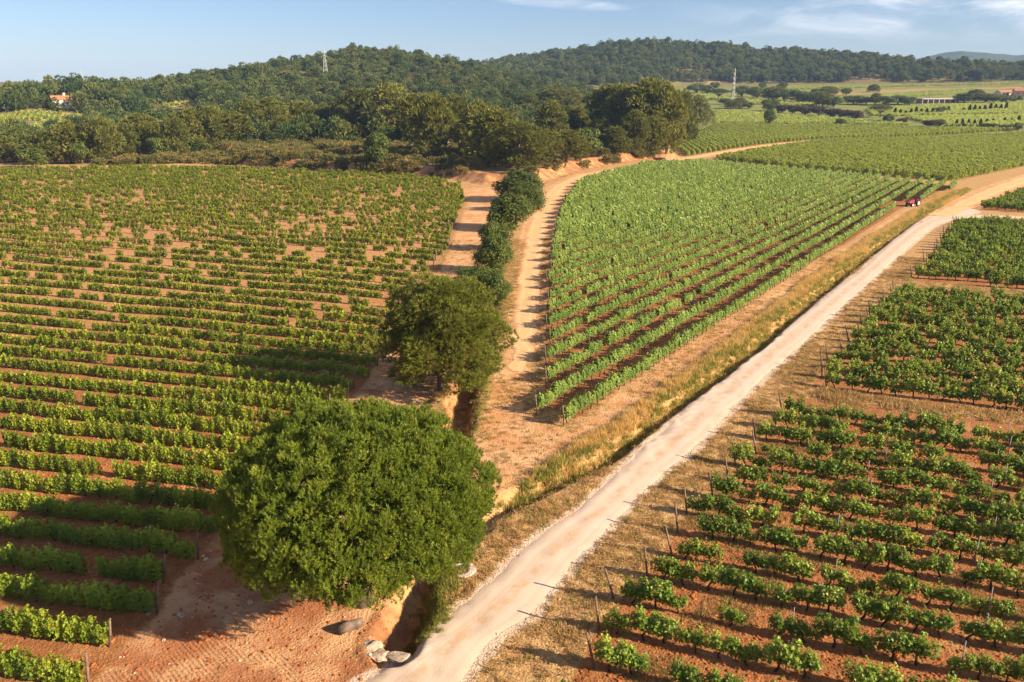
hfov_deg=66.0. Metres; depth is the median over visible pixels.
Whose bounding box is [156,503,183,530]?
grapevine
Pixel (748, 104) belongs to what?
terrace tree
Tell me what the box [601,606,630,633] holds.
grapevine
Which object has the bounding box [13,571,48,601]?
grapevine
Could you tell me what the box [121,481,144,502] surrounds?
grapevine
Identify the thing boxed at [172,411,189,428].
grapevine
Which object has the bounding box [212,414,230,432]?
grapevine
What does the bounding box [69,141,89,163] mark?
oak tree
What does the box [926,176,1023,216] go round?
dirt road
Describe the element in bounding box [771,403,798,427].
grapevine
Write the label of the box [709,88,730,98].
umbrella pine
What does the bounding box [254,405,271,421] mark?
grapevine
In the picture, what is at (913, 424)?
grapevine
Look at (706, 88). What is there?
terrace tree
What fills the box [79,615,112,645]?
grapevine
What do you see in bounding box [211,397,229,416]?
grapevine
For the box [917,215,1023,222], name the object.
side path
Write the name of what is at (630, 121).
aleppo pine
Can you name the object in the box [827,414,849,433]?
grapevine
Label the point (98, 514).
grapevine
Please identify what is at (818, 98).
terrace tree
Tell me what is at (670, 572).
grapevine
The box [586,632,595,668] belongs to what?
vine post
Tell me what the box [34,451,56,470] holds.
grapevine
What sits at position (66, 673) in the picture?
grapevine
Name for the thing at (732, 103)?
terrace tree
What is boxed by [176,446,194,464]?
grapevine
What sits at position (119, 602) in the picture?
grapevine
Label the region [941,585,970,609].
grapevine
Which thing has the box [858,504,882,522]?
grapevine
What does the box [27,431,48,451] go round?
grapevine
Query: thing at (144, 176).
trellised vines
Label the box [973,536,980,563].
vine stake
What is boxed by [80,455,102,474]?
grapevine
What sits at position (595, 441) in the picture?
tall grass
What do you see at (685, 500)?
vine post
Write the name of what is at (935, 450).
grapevine
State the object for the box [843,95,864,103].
terrace tree
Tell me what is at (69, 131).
aleppo pine
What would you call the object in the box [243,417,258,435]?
grapevine
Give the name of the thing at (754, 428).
vine post
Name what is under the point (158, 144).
oak tree
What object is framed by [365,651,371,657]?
boulder
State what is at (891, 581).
grapevine
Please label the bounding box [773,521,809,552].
grapevine
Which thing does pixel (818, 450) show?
grapevine
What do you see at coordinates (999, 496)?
grapevine
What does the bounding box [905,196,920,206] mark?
tractor
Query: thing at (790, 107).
russet bush
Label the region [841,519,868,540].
grapevine
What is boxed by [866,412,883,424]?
grapevine
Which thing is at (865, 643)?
grapevine
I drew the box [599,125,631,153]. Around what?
aleppo pine
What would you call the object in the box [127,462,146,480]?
grapevine
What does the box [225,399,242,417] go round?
grapevine
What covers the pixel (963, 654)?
vine stake
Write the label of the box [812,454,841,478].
grapevine
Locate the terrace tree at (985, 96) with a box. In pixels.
[972,93,1004,102]
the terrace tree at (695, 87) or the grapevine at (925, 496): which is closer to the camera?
the grapevine at (925, 496)
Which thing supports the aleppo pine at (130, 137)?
on the ground at (468, 222)
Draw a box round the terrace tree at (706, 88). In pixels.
[699,84,714,93]
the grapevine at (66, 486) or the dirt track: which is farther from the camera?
the dirt track
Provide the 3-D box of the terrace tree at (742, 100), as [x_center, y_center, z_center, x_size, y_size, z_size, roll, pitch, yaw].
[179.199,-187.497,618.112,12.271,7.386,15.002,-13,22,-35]
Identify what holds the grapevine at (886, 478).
on the ground at (468, 222)
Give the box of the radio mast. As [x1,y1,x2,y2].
[731,68,735,99]
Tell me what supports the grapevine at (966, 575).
on the ground at (468, 222)
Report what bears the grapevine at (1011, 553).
on the ground at (468, 222)
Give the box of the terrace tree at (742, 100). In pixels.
[734,97,747,104]
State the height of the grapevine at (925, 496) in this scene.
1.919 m
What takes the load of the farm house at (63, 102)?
on the ground at (468, 222)
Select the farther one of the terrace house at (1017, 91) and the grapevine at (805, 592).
the terrace house at (1017, 91)
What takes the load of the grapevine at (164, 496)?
on the ground at (468, 222)
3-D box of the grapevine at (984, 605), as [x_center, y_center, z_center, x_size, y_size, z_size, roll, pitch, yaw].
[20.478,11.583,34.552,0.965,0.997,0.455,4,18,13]
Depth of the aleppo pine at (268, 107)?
307.76 m
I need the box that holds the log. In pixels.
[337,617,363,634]
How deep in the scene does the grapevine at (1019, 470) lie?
47.10 m
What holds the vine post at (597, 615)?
on the ground at (468, 222)
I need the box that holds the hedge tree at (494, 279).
[480,269,513,304]
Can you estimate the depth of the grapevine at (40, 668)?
30.29 m
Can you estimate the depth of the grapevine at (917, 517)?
40.89 m
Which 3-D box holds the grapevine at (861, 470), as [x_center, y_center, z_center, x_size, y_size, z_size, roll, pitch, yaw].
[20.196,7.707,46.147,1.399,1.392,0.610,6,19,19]
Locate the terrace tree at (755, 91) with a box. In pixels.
[745,86,763,97]
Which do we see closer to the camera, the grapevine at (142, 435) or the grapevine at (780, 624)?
the grapevine at (780, 624)
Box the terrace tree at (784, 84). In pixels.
[776,82,788,87]
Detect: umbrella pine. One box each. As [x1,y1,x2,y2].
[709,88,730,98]
[868,104,893,116]
[933,107,948,111]
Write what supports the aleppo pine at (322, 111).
on the ground at (468, 222)
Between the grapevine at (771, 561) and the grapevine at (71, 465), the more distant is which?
the grapevine at (71, 465)
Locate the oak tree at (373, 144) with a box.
[362,131,391,162]
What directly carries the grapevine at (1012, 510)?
on the ground at (468, 222)
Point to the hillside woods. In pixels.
(223, 89)
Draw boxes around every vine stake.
[832,559,837,587]
[959,640,966,673]
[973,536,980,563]
[980,613,988,645]
[988,587,992,612]
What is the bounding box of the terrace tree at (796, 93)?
[788,89,806,100]
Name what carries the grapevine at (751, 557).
on the ground at (468, 222)
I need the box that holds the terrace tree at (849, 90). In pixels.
[840,87,852,94]
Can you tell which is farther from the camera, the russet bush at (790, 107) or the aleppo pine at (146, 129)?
the russet bush at (790, 107)
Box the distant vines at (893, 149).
[0,80,1023,179]
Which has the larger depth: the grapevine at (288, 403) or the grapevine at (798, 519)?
the grapevine at (288, 403)
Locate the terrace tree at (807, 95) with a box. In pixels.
[797,91,820,102]
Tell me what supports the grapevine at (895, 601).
on the ground at (468, 222)
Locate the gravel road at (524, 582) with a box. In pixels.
[364,208,978,681]
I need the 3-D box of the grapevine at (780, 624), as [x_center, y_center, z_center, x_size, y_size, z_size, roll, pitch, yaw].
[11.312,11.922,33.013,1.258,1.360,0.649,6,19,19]
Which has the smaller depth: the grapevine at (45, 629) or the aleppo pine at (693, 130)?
the grapevine at (45, 629)
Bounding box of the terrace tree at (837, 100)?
[825,96,844,106]
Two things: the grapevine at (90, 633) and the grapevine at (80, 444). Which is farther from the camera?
the grapevine at (80, 444)
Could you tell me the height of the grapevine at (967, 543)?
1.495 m
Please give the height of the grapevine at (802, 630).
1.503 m
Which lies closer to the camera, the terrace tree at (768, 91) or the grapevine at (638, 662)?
the grapevine at (638, 662)
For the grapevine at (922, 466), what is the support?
on the ground at (468, 222)
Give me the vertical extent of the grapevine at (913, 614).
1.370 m
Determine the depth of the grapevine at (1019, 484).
45.17 m
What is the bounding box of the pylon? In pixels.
[321,49,327,73]
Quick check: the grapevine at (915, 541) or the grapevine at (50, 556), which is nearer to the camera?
the grapevine at (50, 556)
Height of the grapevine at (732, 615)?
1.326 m
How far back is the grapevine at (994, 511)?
41.59 m
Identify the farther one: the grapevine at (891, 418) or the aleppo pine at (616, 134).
the aleppo pine at (616, 134)
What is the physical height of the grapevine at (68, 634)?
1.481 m
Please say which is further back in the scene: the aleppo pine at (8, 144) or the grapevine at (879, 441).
the aleppo pine at (8, 144)
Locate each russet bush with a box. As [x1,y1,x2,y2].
[775,104,789,112]
[787,105,798,112]
[793,106,812,114]
[809,107,826,115]
[823,108,844,116]
[835,109,852,116]
[847,110,863,118]
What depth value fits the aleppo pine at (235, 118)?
278.77 m
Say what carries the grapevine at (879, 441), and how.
on the ground at (468, 222)
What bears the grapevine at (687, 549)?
on the ground at (468, 222)
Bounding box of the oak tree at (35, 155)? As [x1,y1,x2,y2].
[14,147,49,167]
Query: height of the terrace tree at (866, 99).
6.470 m
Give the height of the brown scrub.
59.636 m
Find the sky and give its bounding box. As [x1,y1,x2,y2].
[0,0,1023,81]
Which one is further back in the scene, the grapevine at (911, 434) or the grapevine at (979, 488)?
the grapevine at (911, 434)
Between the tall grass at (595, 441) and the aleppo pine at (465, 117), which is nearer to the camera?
the tall grass at (595, 441)
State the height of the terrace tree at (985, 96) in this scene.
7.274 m
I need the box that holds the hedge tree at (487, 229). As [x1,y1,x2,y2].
[477,220,513,243]
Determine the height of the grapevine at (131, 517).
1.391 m
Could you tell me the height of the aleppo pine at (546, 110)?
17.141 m
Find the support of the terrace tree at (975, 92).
on the ground at (468, 222)
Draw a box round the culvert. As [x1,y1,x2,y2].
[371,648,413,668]
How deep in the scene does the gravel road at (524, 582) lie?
42.23 m
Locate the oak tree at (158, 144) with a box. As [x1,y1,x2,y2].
[146,136,171,153]
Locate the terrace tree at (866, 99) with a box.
[862,96,871,103]
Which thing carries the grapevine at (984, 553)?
on the ground at (468, 222)
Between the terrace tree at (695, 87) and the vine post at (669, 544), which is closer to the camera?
the vine post at (669, 544)
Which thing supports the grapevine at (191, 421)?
on the ground at (468, 222)
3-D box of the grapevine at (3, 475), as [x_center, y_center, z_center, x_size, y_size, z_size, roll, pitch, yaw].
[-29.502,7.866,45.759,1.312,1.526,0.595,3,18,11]
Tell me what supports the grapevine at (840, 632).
on the ground at (468, 222)
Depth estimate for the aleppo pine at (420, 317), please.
57.08 m
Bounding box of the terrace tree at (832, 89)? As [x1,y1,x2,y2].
[817,86,840,94]
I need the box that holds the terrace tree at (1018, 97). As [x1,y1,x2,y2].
[1009,94,1023,101]
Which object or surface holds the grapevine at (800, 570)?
on the ground at (468, 222)
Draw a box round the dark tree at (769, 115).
[763,108,776,123]
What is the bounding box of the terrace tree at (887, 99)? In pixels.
[872,96,897,104]
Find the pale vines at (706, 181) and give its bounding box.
[533,157,956,423]
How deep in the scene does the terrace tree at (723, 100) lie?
641.12 m
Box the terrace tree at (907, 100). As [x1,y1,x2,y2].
[898,96,917,104]
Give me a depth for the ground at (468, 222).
50.08 m
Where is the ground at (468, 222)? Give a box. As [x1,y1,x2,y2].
[0,46,1023,681]
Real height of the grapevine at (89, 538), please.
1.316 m
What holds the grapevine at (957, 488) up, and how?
on the ground at (468, 222)
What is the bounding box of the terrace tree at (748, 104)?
[742,102,754,108]
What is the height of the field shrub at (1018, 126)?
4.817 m
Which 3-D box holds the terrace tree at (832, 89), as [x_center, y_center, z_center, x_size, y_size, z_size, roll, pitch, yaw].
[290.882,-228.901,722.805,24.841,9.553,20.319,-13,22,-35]
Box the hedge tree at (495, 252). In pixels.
[471,233,514,271]
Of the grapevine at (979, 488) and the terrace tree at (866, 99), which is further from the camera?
the terrace tree at (866, 99)
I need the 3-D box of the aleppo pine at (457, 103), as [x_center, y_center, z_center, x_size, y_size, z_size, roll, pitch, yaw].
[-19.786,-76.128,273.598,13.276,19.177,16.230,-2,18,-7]
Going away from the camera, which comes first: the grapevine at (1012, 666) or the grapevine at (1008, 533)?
the grapevine at (1012, 666)
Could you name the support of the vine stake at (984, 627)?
on the ground at (468, 222)
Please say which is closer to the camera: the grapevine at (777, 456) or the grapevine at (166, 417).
the grapevine at (777, 456)
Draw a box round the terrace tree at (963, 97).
[952,93,976,102]
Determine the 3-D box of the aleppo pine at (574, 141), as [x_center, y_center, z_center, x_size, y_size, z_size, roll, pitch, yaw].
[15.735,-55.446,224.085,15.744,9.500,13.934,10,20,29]
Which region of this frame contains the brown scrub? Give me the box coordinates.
[35,49,660,176]
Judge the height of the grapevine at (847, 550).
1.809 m
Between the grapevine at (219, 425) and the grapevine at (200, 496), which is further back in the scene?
the grapevine at (219, 425)
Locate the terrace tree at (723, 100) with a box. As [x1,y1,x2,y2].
[718,98,729,103]
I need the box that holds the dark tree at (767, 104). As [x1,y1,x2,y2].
[760,98,780,109]
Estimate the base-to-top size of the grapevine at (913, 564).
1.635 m
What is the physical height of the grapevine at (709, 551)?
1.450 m
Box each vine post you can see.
[85,652,89,681]
[108,619,110,646]
[156,584,159,614]
[162,554,165,584]
[196,532,198,559]
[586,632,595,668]
[594,596,599,629]
[604,568,614,599]
[644,547,647,576]
[665,526,672,556]
[674,503,678,532]
[683,486,687,513]
[708,472,712,494]
[725,456,727,480]
[732,442,735,465]
[752,430,755,453]
[753,418,755,437]
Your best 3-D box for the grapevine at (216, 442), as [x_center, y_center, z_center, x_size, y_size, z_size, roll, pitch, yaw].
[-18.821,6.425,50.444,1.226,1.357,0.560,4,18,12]
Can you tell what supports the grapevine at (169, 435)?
on the ground at (468, 222)
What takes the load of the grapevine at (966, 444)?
on the ground at (468, 222)
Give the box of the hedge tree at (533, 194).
[507,180,548,211]
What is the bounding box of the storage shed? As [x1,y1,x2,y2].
[916,98,959,103]
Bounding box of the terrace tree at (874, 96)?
[869,93,881,104]
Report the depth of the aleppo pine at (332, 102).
318.11 m
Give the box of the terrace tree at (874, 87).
[866,84,880,91]
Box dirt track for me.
[506,146,677,371]
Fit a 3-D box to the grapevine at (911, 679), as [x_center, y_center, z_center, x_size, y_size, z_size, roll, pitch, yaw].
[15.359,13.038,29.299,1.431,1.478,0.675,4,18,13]
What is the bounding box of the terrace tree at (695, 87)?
[686,83,705,92]
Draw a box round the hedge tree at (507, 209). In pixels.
[486,191,535,229]
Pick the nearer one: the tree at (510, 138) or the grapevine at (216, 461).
the grapevine at (216, 461)
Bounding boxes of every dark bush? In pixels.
[834,118,846,123]
[883,113,894,120]
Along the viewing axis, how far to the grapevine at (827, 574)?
36.23 m
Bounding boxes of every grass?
[358,238,1023,681]
[401,187,972,662]
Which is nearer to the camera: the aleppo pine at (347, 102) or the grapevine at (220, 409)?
the grapevine at (220, 409)
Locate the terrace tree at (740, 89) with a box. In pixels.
[729,85,748,95]
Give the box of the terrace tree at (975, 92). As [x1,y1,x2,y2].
[968,89,985,100]
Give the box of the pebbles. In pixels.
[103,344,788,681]
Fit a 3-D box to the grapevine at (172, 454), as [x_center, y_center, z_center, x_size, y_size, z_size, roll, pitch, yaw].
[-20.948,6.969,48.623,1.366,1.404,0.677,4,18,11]
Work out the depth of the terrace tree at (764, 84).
847.23 m
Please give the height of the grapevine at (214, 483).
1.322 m
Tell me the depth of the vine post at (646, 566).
36.92 m
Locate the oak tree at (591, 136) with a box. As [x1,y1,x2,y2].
[575,127,603,149]
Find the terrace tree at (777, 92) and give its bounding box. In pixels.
[770,88,795,99]
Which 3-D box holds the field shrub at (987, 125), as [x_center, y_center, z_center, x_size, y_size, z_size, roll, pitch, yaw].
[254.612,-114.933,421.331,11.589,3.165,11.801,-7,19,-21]
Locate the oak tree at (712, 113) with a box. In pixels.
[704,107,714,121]
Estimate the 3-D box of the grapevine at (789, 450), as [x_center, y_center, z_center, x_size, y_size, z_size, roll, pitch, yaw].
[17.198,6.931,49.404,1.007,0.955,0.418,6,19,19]
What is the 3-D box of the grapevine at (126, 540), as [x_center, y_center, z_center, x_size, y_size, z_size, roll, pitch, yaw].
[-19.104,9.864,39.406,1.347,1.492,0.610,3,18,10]
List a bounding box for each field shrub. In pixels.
[896,118,907,122]
[922,119,937,125]
[935,119,945,125]
[976,123,999,127]
[999,125,1015,127]
[1013,122,1023,130]
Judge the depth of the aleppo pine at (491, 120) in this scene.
217.57 m
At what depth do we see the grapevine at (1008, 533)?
39.58 m
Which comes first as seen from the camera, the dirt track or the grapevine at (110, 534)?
the grapevine at (110, 534)
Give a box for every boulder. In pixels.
[363,640,382,651]
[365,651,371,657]
[377,661,383,667]
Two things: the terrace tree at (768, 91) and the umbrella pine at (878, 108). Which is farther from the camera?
the terrace tree at (768, 91)
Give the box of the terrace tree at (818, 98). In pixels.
[811,91,834,106]
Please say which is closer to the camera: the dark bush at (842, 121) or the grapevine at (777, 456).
the grapevine at (777, 456)
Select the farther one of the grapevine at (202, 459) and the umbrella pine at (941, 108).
the umbrella pine at (941, 108)
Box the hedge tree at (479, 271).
[452,264,504,295]
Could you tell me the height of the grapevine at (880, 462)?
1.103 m
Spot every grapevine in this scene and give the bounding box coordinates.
[0,447,10,465]
[0,466,13,486]
[0,490,22,510]
[0,492,8,509]
[0,512,10,536]
[0,542,19,566]
[0,574,29,599]
[0,605,22,633]
[0,643,17,672]
[1,645,37,680]
[5,517,26,538]
[6,447,25,466]
[8,468,28,489]
[11,604,40,636]
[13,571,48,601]
[17,449,38,469]
[18,488,40,512]
[18,545,43,570]
[21,516,44,539]
[22,469,42,490]
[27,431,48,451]
[30,608,63,640]
[30,651,62,681]
[31,542,62,571]
[33,493,57,516]
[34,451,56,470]
[38,517,61,540]
[40,429,61,451]
[40,474,61,493]
[42,581,71,605]
[50,452,68,470]
[51,498,76,518]
[53,654,85,681]
[54,434,76,454]
[55,469,78,493]
[55,613,85,642]
[57,549,87,574]
[58,522,84,544]
[64,458,83,473]
[65,579,93,605]
[68,501,89,519]
[69,469,95,495]
[74,437,91,454]
[77,523,103,547]
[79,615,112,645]
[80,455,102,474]
[83,579,114,610]
[85,476,107,497]
[86,437,105,455]
[86,502,108,521]
[89,416,109,436]
[95,522,121,548]
[95,556,120,578]
[98,437,120,457]
[102,476,126,498]
[103,500,126,522]
[105,421,121,439]
[105,581,133,612]
[111,458,130,478]
[116,438,136,459]
[116,525,140,549]
[116,554,144,581]
[120,421,138,440]
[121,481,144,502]
[121,503,144,525]
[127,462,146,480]
[127,584,160,612]
[130,552,166,582]
[132,421,153,442]
[132,442,148,460]
[132,526,160,552]
[134,477,160,503]
[139,457,163,481]
[141,505,162,526]
[145,439,167,461]
[148,427,166,443]
[149,524,178,553]
[156,406,177,427]
[156,482,176,504]
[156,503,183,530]
[158,464,178,483]
[161,443,181,463]
[162,428,181,445]
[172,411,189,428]
[172,486,198,506]
[173,538,195,559]
[174,425,194,446]
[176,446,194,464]
[176,504,201,530]
[177,464,199,485]
[183,412,199,429]
[190,461,213,486]
[192,430,208,447]
[192,444,212,466]
[193,487,213,507]
[198,513,219,532]
[199,416,215,431]
[208,433,224,449]
[208,446,227,469]
[209,470,223,489]
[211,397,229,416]
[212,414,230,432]
[221,428,241,451]
[223,450,239,468]
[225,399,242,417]
[226,415,244,435]
[238,435,251,451]
[239,405,256,420]
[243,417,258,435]
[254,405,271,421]
[257,421,270,433]
[267,390,286,408]
[268,407,284,421]
[282,393,298,409]
[293,392,310,406]
[592,630,633,672]
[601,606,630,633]
[616,638,650,675]
[619,574,652,603]
[628,603,665,640]
[635,576,672,608]
[647,612,685,643]
[650,552,681,581]
[657,582,688,613]
[662,556,699,585]
[667,658,705,681]
[675,537,700,559]
[679,622,711,652]
[684,494,709,515]
[696,510,728,539]
[696,537,724,563]
[698,558,731,590]
[702,493,735,514]
[704,665,736,681]
[706,627,737,658]
[710,469,743,496]
[716,598,746,625]
[719,565,756,594]
[720,511,751,541]
[724,673,744,681]
[725,637,762,665]
[726,502,754,522]
[727,440,754,465]
[732,463,756,484]
[739,484,757,502]
[741,529,760,544]
[742,549,768,572]
[742,576,770,600]
[748,464,768,482]
[750,499,781,526]
[751,453,773,467]
[754,478,786,505]
[755,418,778,438]
[757,524,789,551]
[758,634,804,671]
[760,443,774,454]
[763,552,785,575]
[767,609,797,635]
[769,447,797,472]
[769,579,798,607]
[770,469,794,487]
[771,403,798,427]
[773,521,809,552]
[775,422,798,442]
[779,444,794,454]
[780,489,803,509]
[780,545,815,581]
[783,394,806,411]
[786,643,823,677]
[787,617,823,642]
[788,423,813,444]
[789,504,822,534]
[792,454,813,474]
[792,582,826,610]
[794,471,819,493]
[796,411,818,430]
[798,405,816,416]
[799,484,829,509]
[806,440,830,459]
[809,414,833,431]
[810,584,847,612]
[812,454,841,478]
[813,482,829,494]
[813,532,844,558]
[814,428,834,446]
[814,515,844,535]
[815,611,861,647]
[817,406,830,417]
[818,494,846,515]
[818,558,850,586]
[823,457,851,479]
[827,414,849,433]
[827,422,857,449]
[828,403,851,422]
[828,478,852,498]
[828,533,868,564]
[830,446,854,464]
[837,574,858,590]
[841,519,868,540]
[841,621,877,653]
[841,656,882,681]
[843,496,872,520]
[846,475,877,501]
[847,461,869,482]
[848,583,892,620]
[849,406,867,424]
[851,444,877,467]
[853,543,886,567]
[854,518,880,544]
[857,575,887,595]
[858,428,887,454]
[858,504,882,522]
[859,419,881,435]
[863,655,904,681]
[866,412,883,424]
[867,595,910,626]
[869,485,892,504]
[871,455,887,468]
[871,542,908,570]
[871,628,913,661]
[872,520,907,547]
[873,465,901,486]
[878,419,901,438]
[879,465,907,488]
[881,507,904,524]
[881,570,920,596]
[882,408,909,426]
[884,433,910,454]
[885,449,914,471]
[889,488,914,508]
[892,546,926,576]
[894,428,917,442]
[896,521,926,551]
[896,627,941,665]
[898,442,917,457]
[901,412,923,431]
[902,466,929,489]
[902,505,936,530]
[904,676,940,681]
[905,604,937,631]
[906,481,941,512]
[908,458,929,474]
[916,423,945,445]
[917,440,947,460]
[918,547,958,580]
[918,580,950,604]
[918,603,956,637]
[923,452,951,475]
[925,530,957,555]
[926,471,955,493]
[932,514,957,530]
[936,453,971,480]
[936,495,958,514]
[937,424,964,447]
[940,511,976,536]
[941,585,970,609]
[946,655,970,673]
[947,532,980,559]
[949,437,971,452]
[951,480,970,495]
[952,487,988,517]
[959,614,994,640]
[960,567,983,583]
[961,465,983,481]
[961,652,999,679]
[962,517,997,541]
[965,478,994,500]
[968,596,990,613]
[970,539,1001,560]
[971,435,992,453]
[972,496,1010,521]
[973,555,1015,590]
[977,450,1004,469]
[978,613,1017,646]
[986,435,1007,453]
[986,463,1016,487]
[986,597,1016,619]
[990,517,1023,545]
[992,491,1010,502]
[994,655,1023,681]
[996,541,1023,568]
[998,496,1023,524]
[1000,568,1023,596]
[1001,452,1023,472]
[1007,475,1023,490]
[1011,439,1023,458]
[1012,620,1023,652]
[1014,463,1023,475]
[1014,485,1023,502]
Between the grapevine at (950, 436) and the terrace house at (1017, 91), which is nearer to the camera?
the grapevine at (950, 436)
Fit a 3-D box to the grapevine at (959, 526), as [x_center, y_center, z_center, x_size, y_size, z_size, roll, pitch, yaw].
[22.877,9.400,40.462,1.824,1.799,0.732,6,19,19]
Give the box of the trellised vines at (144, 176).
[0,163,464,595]
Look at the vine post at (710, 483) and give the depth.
44.43 m
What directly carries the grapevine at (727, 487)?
on the ground at (468, 222)
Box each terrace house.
[994,90,1011,95]
[1012,88,1023,96]
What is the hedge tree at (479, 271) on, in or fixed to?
on the ground at (468, 222)
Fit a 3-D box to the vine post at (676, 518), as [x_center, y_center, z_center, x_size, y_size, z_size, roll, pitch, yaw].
[8.524,9.294,40.822,0.116,1.936,0.123,-8,15,2]
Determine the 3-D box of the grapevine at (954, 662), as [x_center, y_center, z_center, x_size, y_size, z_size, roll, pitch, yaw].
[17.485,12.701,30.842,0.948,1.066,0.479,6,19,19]
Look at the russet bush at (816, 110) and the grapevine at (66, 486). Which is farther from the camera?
the russet bush at (816, 110)
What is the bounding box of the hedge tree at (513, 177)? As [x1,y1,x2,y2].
[491,169,546,195]
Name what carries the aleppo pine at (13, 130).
on the ground at (468, 222)
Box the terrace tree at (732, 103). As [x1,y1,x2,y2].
[724,100,742,108]
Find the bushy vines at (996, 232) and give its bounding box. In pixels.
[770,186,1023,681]
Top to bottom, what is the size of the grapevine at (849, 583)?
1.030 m
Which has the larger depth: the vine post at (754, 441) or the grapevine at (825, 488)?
the vine post at (754, 441)
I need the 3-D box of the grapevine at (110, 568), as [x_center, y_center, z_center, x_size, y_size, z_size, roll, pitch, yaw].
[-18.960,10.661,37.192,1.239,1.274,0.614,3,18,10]
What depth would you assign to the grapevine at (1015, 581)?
35.84 m
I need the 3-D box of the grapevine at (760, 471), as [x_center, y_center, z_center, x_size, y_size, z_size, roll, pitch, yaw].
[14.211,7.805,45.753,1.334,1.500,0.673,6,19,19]
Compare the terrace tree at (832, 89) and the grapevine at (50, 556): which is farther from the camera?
the terrace tree at (832, 89)
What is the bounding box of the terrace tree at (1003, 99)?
[987,95,1017,101]
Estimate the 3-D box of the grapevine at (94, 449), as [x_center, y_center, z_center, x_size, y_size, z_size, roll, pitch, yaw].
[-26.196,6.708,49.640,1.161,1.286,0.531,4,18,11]
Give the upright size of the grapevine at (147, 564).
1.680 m
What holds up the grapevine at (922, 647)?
on the ground at (468, 222)
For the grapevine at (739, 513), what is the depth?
41.61 m
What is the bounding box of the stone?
[177,612,185,617]
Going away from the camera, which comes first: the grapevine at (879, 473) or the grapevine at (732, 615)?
the grapevine at (732, 615)
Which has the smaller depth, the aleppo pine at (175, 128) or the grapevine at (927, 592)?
the grapevine at (927, 592)
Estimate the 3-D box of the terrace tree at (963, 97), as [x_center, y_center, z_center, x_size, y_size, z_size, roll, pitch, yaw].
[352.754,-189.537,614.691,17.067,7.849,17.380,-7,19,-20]
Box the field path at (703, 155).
[666,142,792,160]
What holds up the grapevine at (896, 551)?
on the ground at (468, 222)
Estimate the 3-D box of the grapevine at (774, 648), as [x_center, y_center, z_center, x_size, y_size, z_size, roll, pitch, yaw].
[10.518,12.359,30.917,1.853,1.843,0.808,6,19,19]
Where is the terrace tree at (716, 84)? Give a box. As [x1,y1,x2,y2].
[710,82,720,87]
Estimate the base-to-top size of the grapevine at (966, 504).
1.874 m
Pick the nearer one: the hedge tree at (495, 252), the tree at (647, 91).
the hedge tree at (495, 252)
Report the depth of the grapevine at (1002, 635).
32.27 m
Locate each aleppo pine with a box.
[0,127,36,144]
[0,135,20,162]
[20,129,66,163]
[47,119,93,162]
[78,117,126,160]
[107,122,142,156]
[118,112,162,153]
[157,112,191,154]
[175,105,210,151]
[195,104,231,148]
[205,111,255,140]
[229,99,271,136]
[255,97,293,123]
[268,113,292,136]
[282,99,313,124]
[306,101,333,134]
[327,97,358,125]
[329,86,390,137]
[359,81,407,130]
[361,271,520,395]
[389,92,436,146]
[406,89,462,157]
[439,93,467,143]
[451,98,497,156]
[461,105,524,160]
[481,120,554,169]
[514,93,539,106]
[526,128,565,163]
[531,99,571,131]
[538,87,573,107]
[551,129,592,162]
[558,105,591,127]
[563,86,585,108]
[581,82,625,129]
[587,115,614,142]
[599,81,646,126]
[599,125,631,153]
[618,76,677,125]
[619,109,652,149]
[640,115,672,153]
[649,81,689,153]
[672,88,699,140]
[690,94,712,125]
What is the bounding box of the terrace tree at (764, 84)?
[759,82,766,87]
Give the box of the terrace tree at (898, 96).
[890,95,906,103]
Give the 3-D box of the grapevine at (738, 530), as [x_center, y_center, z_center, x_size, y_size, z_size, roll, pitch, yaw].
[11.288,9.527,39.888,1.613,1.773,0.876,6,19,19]
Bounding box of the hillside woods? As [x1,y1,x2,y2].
[0,36,1023,160]
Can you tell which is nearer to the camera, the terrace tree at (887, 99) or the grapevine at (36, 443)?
the grapevine at (36, 443)
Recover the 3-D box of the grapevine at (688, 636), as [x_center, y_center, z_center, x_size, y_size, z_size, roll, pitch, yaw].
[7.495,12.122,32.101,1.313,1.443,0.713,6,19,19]
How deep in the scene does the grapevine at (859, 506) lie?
41.83 m
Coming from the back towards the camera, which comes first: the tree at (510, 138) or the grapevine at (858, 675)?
the tree at (510, 138)
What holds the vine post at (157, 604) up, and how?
on the ground at (468, 222)
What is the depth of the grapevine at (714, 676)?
29.65 m
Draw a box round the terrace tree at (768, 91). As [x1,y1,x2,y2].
[760,86,787,98]
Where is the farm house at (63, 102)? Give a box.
[49,93,71,108]
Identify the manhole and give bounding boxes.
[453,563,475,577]
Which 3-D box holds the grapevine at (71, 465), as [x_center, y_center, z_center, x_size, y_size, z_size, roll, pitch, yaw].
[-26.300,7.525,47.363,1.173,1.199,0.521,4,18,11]
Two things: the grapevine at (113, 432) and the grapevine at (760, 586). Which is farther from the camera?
the grapevine at (113, 432)

